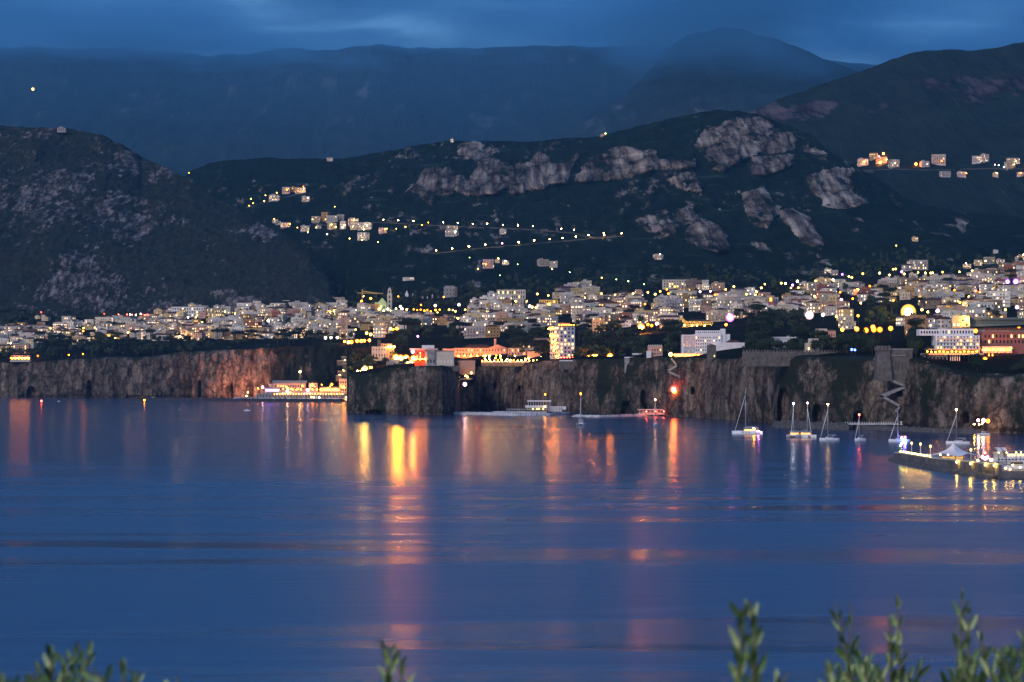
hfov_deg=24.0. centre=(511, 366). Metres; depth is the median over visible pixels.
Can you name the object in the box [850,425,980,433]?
rock shelf
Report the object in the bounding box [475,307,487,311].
house
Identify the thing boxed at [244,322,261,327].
house
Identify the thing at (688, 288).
house
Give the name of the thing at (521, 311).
house
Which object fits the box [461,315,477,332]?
house
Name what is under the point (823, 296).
house
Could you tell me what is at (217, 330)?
pine tree
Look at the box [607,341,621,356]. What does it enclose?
pine tree
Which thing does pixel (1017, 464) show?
workboat
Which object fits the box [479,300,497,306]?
house
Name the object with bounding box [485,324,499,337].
house
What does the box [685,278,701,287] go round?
house
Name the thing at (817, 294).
house
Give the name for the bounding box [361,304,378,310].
house
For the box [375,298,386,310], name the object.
church
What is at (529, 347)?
house
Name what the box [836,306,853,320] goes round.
house
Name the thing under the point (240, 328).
house
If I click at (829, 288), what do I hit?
house
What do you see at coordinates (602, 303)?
house
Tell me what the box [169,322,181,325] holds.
house
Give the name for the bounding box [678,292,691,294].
house
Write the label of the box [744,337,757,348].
broadleaf tree
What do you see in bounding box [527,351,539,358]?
garden wall
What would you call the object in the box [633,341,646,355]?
pine tree
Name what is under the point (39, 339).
pine tree
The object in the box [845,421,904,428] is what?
bathing jetty
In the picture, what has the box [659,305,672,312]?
house
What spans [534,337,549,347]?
house
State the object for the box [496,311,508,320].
house
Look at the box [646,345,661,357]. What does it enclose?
battlement house
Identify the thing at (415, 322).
pine tree
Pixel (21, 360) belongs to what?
clifftop terrace
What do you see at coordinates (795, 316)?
pine tree
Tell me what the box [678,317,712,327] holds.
yellow hall
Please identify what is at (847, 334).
pine tree
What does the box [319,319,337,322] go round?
house
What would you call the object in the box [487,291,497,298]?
house
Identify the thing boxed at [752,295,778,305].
house
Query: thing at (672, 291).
house
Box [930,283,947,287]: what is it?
house
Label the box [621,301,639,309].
house
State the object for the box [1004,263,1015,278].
house
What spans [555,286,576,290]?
house
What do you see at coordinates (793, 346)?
broadleaf tree
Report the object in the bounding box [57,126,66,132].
hill chapel
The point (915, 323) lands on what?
pine tree
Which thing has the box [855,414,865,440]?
sailboat
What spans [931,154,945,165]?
house
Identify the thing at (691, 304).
house
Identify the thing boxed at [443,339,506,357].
pink hotel
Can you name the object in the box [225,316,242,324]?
house
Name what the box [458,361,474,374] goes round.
blank wall
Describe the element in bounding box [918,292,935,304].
house
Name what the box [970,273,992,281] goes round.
house
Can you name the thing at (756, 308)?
pine tree
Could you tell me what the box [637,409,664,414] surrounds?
covered jetty
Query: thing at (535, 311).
house
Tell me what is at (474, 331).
house
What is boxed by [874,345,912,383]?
bastion tower
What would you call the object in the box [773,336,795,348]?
pavilion
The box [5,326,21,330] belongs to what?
house
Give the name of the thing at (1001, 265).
house
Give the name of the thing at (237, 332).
pine tree
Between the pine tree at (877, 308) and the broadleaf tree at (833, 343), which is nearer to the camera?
the broadleaf tree at (833, 343)
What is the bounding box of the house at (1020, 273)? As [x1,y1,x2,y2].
[1017,271,1023,276]
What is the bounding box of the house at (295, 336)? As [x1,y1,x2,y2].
[289,328,303,338]
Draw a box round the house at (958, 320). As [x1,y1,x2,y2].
[952,313,970,327]
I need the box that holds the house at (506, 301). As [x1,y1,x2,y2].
[499,299,510,303]
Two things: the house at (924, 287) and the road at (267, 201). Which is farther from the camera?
the road at (267, 201)
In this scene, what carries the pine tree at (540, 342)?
on the ground
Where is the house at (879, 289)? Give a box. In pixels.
[871,284,882,291]
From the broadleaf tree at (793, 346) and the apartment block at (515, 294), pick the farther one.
the apartment block at (515, 294)
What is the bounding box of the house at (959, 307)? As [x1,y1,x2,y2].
[951,305,968,310]
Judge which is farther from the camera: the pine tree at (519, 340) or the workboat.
the pine tree at (519, 340)
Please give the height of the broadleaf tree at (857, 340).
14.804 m
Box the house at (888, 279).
[883,276,896,282]
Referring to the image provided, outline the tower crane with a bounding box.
[362,289,382,301]
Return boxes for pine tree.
[32,338,46,341]
[34,331,46,334]
[62,310,74,315]
[63,338,74,351]
[103,341,115,355]
[114,338,124,348]
[116,341,129,353]
[125,337,134,343]
[130,329,139,337]
[142,338,152,350]
[145,329,155,338]
[146,342,159,346]
[210,328,222,340]
[221,328,229,340]
[231,330,244,343]
[245,329,257,332]
[273,331,283,344]
[278,328,288,341]
[284,333,292,343]
[287,330,299,342]
[293,326,305,339]
[319,332,329,343]
[350,353,362,366]
[353,349,367,358]
[392,328,404,333]
[392,340,400,351]
[397,320,411,329]
[399,316,412,319]
[408,320,421,333]
[452,321,464,336]
[493,321,504,325]
[503,328,519,345]
[508,337,528,346]
[527,327,545,330]
[528,330,545,337]
[530,339,549,356]
[574,325,586,339]
[579,323,591,330]
[585,313,598,317]
[599,332,613,348]
[606,322,618,333]
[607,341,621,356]
[608,336,627,353]
[617,331,635,337]
[623,308,634,311]
[628,304,642,309]
[629,327,646,332]
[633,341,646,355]
[659,326,680,343]
[664,319,677,334]
[666,332,682,348]
[668,337,680,340]
[733,308,746,319]
[744,312,755,319]
[750,306,763,309]
[753,318,774,323]
[755,334,771,351]
[756,315,771,319]
[758,311,768,314]
[767,310,780,315]
[787,313,805,321]
[787,330,809,351]
[807,329,827,335]
[837,332,856,336]
[837,336,854,352]
[859,334,873,352]
[869,305,886,319]
[875,297,889,301]
[876,284,888,291]
[877,292,890,297]
[883,288,896,292]
[884,299,900,311]
[904,333,924,352]
[907,319,923,327]
[907,336,921,353]
[908,327,924,330]
[914,296,925,308]
[1004,269,1016,271]
[1007,274,1016,283]
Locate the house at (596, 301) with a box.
[582,300,603,303]
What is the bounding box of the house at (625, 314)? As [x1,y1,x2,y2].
[619,313,631,324]
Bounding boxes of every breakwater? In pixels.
[127,397,346,401]
[771,420,849,429]
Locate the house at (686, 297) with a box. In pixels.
[679,293,692,307]
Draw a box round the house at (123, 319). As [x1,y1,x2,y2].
[121,317,134,322]
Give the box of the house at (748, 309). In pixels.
[745,303,760,316]
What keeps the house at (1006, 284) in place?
on the ground
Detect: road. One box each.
[247,193,302,207]
[312,222,622,237]
[425,237,603,253]
[863,168,1023,172]
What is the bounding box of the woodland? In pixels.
[0,245,1022,376]
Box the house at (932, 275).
[929,274,947,279]
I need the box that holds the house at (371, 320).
[365,318,382,328]
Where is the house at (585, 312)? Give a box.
[582,310,595,319]
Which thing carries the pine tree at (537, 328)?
on the ground
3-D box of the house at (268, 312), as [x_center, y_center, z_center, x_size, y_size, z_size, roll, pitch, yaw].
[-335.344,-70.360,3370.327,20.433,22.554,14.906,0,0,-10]
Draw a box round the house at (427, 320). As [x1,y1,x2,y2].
[424,317,431,324]
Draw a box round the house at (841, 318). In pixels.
[838,316,853,327]
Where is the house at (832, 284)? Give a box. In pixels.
[816,283,836,292]
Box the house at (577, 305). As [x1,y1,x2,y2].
[571,302,585,317]
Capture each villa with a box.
[410,345,459,370]
[815,329,835,336]
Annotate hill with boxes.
[0,125,336,317]
[68,109,1023,359]
[748,42,1023,216]
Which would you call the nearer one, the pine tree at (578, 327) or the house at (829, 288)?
the pine tree at (578, 327)
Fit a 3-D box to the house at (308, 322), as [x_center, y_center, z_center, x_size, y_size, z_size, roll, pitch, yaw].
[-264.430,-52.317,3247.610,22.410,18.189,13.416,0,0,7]
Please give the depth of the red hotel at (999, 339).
1534.00 m
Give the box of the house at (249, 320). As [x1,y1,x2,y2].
[243,319,255,321]
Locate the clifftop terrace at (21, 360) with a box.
[10,357,31,361]
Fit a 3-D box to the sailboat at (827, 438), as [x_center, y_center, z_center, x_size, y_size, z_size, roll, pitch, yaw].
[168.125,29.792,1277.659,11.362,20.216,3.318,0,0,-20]
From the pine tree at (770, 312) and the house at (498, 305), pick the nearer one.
the pine tree at (770, 312)
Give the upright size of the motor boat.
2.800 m
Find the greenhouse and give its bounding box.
[970,318,1023,325]
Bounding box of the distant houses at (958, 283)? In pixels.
[0,133,1023,350]
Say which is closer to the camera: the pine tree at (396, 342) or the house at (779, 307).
the pine tree at (396, 342)
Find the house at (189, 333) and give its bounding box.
[184,331,193,339]
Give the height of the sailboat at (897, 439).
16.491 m
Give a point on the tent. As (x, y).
(953, 450)
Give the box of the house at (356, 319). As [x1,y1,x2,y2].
[351,314,366,326]
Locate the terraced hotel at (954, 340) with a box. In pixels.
[916,329,983,361]
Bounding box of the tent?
[932,442,977,459]
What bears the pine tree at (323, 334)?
on the ground
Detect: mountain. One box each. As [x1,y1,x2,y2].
[0,44,876,175]
[543,27,858,140]
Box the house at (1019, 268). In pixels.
[1016,265,1023,277]
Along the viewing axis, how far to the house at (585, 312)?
2518.37 m
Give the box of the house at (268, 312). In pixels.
[265,308,279,319]
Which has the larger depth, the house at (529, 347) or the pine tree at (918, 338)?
the house at (529, 347)
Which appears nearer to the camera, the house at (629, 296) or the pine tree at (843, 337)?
the pine tree at (843, 337)
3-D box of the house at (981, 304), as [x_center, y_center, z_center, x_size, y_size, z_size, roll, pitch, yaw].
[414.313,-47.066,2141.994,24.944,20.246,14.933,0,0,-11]
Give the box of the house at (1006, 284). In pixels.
[999,283,1015,286]
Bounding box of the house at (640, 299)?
[627,298,644,307]
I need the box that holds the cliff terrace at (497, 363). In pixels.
[481,361,530,365]
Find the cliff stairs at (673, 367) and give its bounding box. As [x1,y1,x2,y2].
[667,358,679,377]
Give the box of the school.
[539,299,557,305]
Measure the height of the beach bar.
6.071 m
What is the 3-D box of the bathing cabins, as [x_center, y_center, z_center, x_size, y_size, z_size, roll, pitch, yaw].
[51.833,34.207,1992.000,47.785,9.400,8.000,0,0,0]
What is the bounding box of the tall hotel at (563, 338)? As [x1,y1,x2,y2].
[550,323,574,358]
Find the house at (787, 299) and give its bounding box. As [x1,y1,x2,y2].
[783,295,797,303]
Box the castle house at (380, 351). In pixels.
[372,340,393,360]
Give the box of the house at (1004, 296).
[986,291,1009,306]
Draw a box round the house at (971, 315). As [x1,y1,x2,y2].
[966,314,981,326]
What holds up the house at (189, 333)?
on the ground
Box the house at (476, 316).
[470,313,480,320]
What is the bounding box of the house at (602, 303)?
[597,301,619,305]
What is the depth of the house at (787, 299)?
2534.90 m
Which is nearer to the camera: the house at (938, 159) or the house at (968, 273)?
the house at (968, 273)
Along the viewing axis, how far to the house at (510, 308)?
2749.61 m
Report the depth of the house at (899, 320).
2020.43 m
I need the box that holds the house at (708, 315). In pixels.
[706,310,730,320]
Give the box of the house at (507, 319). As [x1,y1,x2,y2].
[500,318,523,320]
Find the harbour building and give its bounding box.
[269,380,307,391]
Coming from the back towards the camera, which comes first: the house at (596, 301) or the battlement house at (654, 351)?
the house at (596, 301)
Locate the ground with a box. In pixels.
[0,271,1023,380]
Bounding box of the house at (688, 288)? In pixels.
[677,287,694,290]
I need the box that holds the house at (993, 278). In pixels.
[990,275,1007,285]
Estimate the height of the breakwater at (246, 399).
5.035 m
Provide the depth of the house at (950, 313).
1882.27 m
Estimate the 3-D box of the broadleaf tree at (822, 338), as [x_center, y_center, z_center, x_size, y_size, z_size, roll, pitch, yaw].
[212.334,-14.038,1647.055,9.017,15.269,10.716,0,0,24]
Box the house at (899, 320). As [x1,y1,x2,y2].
[896,315,903,325]
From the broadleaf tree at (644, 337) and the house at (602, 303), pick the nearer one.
the broadleaf tree at (644, 337)
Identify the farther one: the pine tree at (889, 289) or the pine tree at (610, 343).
the pine tree at (889, 289)
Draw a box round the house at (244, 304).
[236,303,254,305]
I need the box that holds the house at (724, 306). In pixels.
[718,304,729,310]
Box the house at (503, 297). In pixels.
[497,296,511,304]
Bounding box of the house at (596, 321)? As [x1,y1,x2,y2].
[592,317,605,333]
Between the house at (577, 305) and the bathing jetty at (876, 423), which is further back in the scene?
the house at (577, 305)
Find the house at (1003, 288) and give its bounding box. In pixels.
[997,287,1010,290]
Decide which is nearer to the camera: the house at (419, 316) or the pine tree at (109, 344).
the house at (419, 316)
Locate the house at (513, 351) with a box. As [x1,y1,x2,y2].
[508,347,525,356]
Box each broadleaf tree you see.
[512,342,522,346]
[541,343,549,355]
[607,345,618,353]
[640,335,648,339]
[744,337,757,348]
[759,340,770,349]
[760,336,773,346]
[770,339,781,349]
[786,342,798,350]
[789,337,800,348]
[810,339,819,351]
[818,335,828,345]
[828,338,838,353]
[848,336,862,352]
[860,337,872,352]
[866,338,879,352]
[909,339,923,355]
[917,341,926,352]
[967,353,986,370]
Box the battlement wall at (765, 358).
[742,350,857,365]
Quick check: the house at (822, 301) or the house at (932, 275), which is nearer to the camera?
the house at (822, 301)
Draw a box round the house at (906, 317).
[904,315,925,331]
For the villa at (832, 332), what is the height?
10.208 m
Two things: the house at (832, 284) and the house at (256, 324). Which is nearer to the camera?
the house at (832, 284)
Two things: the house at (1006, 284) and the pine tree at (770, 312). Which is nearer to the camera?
the pine tree at (770, 312)
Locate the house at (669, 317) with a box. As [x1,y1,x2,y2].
[660,315,686,320]
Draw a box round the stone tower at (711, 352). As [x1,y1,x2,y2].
[707,344,718,367]
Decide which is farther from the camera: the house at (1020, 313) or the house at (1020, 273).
the house at (1020, 273)
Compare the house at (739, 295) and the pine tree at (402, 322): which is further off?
the house at (739, 295)
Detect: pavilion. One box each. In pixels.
[525,400,550,410]
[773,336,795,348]
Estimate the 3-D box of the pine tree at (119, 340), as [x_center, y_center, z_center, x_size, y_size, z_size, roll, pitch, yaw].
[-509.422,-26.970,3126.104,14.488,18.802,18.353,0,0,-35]
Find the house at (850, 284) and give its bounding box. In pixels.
[839,282,858,291]
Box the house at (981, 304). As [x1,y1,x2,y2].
[961,302,993,307]
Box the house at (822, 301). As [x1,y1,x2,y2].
[818,300,834,312]
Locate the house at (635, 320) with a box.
[632,314,645,324]
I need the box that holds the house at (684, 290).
[677,289,695,294]
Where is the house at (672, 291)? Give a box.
[669,290,679,297]
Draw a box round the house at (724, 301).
[718,299,739,305]
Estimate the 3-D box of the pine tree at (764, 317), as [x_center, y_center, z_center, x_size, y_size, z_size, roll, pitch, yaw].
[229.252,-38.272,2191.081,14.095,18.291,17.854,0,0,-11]
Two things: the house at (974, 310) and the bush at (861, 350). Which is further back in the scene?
the house at (974, 310)
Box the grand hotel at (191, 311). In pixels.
[171,306,203,316]
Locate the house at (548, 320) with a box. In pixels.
[537,316,557,325]
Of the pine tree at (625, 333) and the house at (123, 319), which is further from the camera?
the house at (123, 319)
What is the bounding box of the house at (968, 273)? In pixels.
[966,272,980,275]
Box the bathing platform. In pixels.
[493,409,546,412]
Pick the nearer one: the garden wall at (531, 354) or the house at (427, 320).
the garden wall at (531, 354)
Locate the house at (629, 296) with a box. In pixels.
[625,294,640,300]
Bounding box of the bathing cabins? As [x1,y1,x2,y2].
[547,402,596,412]
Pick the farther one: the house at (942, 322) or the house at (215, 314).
the house at (215, 314)
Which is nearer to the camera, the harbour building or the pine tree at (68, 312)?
the harbour building
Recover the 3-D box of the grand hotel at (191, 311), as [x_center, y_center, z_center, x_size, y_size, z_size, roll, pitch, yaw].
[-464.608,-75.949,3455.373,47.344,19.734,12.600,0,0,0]
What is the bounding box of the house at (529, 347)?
[520,342,533,349]
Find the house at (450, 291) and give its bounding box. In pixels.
[444,286,456,297]
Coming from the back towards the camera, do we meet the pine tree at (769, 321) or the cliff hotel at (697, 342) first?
the pine tree at (769, 321)
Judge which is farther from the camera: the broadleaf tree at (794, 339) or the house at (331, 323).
the house at (331, 323)
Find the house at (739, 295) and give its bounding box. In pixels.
[732,294,751,296]
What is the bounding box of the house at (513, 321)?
[508,320,519,322]
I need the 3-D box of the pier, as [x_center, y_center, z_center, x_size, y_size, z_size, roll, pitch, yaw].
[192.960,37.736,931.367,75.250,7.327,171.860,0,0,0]
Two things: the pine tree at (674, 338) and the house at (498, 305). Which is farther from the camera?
the house at (498, 305)
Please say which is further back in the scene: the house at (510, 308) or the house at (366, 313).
the house at (510, 308)
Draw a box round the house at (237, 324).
[232,323,246,326]
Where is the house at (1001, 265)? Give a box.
[998,263,1018,271]
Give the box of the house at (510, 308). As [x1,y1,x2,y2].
[504,306,527,311]
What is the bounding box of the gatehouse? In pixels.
[805,338,819,351]
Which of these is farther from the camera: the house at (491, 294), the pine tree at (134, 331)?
the pine tree at (134, 331)
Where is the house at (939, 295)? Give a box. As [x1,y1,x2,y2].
[931,292,948,297]
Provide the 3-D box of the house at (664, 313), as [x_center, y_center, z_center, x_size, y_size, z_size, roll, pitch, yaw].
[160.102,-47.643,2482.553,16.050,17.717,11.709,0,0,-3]
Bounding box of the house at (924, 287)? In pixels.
[923,284,936,289]
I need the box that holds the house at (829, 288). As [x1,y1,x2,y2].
[821,286,835,291]
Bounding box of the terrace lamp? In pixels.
[904,308,911,314]
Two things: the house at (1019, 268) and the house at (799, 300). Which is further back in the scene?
the house at (1019, 268)
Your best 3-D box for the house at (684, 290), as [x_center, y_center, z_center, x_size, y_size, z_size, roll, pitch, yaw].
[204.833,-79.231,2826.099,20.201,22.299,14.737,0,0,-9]
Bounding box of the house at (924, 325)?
[904,317,926,334]
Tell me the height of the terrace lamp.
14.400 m
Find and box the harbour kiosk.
[309,381,317,391]
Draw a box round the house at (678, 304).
[660,298,683,311]
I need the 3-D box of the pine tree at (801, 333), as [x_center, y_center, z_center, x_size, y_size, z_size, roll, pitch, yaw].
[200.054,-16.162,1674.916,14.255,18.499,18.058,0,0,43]
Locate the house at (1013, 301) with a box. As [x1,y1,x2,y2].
[1010,297,1017,305]
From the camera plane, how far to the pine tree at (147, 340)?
3104.95 m
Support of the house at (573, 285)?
on the ground
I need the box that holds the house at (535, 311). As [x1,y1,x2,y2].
[530,309,546,313]
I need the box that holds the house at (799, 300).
[791,299,808,302]
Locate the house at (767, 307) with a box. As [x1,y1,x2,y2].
[761,303,773,310]
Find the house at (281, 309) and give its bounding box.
[266,307,283,312]
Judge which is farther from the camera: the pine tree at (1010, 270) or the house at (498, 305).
the pine tree at (1010, 270)
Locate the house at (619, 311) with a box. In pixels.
[616,309,635,313]
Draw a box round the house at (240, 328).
[229,326,244,330]
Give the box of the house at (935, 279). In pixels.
[930,276,948,287]
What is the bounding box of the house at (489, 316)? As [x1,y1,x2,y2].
[480,313,495,320]
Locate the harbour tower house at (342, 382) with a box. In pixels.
[339,378,346,391]
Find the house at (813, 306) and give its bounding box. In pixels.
[805,300,820,313]
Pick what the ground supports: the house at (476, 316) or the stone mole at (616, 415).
the house at (476, 316)
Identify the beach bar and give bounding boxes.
[264,388,280,392]
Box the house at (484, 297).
[480,295,494,298]
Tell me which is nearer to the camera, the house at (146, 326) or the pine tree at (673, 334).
the pine tree at (673, 334)
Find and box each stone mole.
[453,411,576,415]
[572,414,658,416]
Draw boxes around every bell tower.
[387,288,391,309]
[767,296,774,305]
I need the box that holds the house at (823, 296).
[819,293,838,300]
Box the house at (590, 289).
[582,287,599,294]
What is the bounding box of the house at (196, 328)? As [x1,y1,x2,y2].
[187,326,205,331]
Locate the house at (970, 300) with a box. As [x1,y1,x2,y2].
[962,297,978,301]
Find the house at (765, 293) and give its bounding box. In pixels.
[759,292,770,295]
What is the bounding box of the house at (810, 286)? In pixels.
[804,282,821,293]
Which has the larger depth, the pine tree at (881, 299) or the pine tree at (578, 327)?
the pine tree at (881, 299)
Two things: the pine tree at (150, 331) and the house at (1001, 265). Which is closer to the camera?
the house at (1001, 265)
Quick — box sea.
[0,397,1023,681]
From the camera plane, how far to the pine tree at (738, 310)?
2416.49 m
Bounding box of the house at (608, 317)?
[604,314,618,324]
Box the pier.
[888,452,1023,478]
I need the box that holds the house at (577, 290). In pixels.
[570,288,581,293]
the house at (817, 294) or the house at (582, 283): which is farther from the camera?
the house at (582, 283)
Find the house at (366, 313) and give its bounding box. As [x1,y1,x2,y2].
[361,312,378,315]
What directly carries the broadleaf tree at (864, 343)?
on the ground
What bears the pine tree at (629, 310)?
on the ground
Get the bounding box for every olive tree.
[0,639,178,681]
[377,637,414,681]
[728,598,788,681]
[818,591,930,681]
[940,584,1023,681]
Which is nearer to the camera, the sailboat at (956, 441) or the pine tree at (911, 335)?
the sailboat at (956, 441)
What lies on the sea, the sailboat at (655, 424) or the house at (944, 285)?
the sailboat at (655, 424)
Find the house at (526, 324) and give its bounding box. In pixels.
[514,321,541,332]
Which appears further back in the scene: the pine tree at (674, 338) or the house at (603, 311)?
the house at (603, 311)
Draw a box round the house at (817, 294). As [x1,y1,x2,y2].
[815,291,832,298]
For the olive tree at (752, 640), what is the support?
on the hillside
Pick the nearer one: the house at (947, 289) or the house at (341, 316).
the house at (947, 289)
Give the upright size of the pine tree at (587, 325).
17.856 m
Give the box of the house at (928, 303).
[921,298,941,308]
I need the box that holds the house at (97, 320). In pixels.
[95,317,110,325]
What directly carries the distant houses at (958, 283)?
on the ground
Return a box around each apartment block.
[12,344,30,353]
[497,289,525,299]
[662,279,689,289]
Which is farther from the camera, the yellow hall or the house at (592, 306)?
the house at (592, 306)
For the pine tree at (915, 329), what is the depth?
1627.17 m
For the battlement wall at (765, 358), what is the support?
on the cliff at (848, 389)
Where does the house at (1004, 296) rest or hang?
on the ground
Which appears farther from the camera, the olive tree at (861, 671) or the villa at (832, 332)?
the villa at (832, 332)
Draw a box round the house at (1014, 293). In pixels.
[1010,290,1023,297]
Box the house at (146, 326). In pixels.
[136,324,152,328]
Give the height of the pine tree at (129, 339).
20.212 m
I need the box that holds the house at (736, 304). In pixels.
[730,301,744,318]
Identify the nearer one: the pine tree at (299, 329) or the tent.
the tent
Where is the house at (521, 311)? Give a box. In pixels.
[515,309,539,313]
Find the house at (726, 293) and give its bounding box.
[719,292,740,294]
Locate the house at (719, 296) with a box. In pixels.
[715,294,731,300]
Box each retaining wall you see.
[337,360,347,365]
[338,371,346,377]
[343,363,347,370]
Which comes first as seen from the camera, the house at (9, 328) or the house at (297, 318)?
the house at (297, 318)
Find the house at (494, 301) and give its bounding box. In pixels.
[491,299,501,309]
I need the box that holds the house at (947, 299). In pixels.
[941,296,959,303]
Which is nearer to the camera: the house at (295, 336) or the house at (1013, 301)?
the house at (1013, 301)
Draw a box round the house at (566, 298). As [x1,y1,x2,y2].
[562,294,583,303]
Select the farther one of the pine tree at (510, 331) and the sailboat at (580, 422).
the pine tree at (510, 331)
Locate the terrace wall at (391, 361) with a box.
[386,359,414,364]
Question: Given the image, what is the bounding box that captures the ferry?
[989,447,1023,465]
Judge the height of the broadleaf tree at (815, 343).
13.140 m
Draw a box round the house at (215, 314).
[209,313,223,318]
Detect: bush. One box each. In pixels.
[857,346,865,352]
[920,353,929,357]
[1010,363,1020,370]
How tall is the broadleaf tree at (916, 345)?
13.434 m
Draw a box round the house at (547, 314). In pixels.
[540,313,555,315]
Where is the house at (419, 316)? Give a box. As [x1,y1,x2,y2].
[406,315,423,325]
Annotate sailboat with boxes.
[576,393,585,425]
[653,399,658,425]
[786,403,799,437]
[800,402,815,437]
[819,404,839,440]
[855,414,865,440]
[889,411,909,441]
[946,409,969,443]
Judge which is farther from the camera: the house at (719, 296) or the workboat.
the house at (719, 296)
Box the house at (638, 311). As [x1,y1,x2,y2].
[634,309,653,314]
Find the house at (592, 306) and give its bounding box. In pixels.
[586,304,598,309]
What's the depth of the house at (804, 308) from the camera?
2404.30 m
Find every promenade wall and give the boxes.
[559,360,572,368]
[624,357,640,372]
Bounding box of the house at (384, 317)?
[377,314,392,323]
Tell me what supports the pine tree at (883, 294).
on the ground
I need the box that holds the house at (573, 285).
[564,282,580,287]
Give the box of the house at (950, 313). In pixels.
[943,310,968,326]
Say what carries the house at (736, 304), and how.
on the ground
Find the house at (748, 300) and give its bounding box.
[744,297,768,304]
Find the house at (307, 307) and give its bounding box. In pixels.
[302,305,314,314]
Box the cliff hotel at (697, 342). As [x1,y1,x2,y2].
[674,329,744,356]
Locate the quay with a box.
[257,391,346,397]
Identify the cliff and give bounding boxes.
[0,344,348,411]
[349,356,1023,433]
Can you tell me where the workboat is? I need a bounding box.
[1003,461,1023,468]
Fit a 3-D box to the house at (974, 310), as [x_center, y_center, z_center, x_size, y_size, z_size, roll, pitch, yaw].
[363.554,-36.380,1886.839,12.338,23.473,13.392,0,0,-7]
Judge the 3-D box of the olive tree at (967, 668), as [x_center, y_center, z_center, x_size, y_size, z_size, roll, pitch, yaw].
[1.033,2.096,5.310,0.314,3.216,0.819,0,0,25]
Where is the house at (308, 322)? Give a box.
[307,321,322,325]
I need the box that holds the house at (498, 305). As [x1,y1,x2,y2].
[494,302,504,311]
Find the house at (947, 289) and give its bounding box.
[938,288,950,291]
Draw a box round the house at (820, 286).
[816,283,826,290]
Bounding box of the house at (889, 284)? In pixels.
[877,281,896,291]
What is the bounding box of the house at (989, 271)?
[978,269,998,274]
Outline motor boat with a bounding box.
[977,431,989,434]
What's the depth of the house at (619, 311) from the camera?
2598.61 m
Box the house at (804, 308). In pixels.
[790,305,806,316]
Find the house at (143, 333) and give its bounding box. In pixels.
[141,331,149,339]
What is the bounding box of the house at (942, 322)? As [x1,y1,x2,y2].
[934,316,950,328]
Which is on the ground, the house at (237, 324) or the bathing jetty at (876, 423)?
the house at (237, 324)
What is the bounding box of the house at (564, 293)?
[560,293,574,301]
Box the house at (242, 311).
[239,309,253,314]
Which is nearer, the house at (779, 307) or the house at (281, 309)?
the house at (779, 307)
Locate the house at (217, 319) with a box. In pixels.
[212,316,227,322]
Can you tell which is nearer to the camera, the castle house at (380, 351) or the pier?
the pier
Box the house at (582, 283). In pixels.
[572,282,586,292]
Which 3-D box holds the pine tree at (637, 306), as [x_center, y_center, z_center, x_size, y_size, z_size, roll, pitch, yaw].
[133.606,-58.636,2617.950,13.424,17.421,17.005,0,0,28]
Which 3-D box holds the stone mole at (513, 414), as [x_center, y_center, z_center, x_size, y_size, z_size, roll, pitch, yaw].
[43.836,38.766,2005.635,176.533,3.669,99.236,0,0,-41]
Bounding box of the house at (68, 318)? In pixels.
[61,316,75,321]
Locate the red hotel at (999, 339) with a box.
[977,328,1023,357]
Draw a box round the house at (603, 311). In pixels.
[599,307,611,314]
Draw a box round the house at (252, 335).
[245,328,264,337]
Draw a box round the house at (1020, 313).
[1017,309,1023,317]
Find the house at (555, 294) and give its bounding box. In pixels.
[552,290,570,298]
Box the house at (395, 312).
[391,310,403,315]
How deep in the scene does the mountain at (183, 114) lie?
8953.02 m
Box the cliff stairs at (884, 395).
[880,380,905,411]
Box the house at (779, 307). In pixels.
[769,306,792,312]
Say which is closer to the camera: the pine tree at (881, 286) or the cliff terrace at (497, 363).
the cliff terrace at (497, 363)
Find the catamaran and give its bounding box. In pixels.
[732,388,762,433]
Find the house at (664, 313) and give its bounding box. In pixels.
[659,311,675,315]
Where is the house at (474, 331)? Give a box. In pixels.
[464,326,485,338]
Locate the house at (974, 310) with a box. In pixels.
[966,305,985,317]
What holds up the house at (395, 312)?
on the ground
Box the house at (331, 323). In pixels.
[324,320,339,326]
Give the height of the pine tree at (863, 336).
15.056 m
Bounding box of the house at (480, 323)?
[473,321,490,325]
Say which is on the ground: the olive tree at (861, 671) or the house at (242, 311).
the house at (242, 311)
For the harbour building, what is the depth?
3004.00 m
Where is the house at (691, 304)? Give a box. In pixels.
[689,299,702,310]
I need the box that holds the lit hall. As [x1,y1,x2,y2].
[320,387,338,391]
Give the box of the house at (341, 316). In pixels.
[338,310,349,324]
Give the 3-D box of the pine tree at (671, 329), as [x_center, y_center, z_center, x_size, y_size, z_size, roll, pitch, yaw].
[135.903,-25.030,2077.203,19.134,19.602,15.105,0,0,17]
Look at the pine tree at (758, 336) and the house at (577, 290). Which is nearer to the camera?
the pine tree at (758, 336)
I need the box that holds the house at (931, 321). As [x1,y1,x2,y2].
[928,315,942,327]
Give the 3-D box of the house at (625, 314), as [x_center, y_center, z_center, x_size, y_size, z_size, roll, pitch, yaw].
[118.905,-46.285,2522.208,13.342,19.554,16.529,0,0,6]
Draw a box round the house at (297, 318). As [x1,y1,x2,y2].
[291,316,307,321]
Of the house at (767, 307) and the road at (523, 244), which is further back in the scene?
the road at (523, 244)

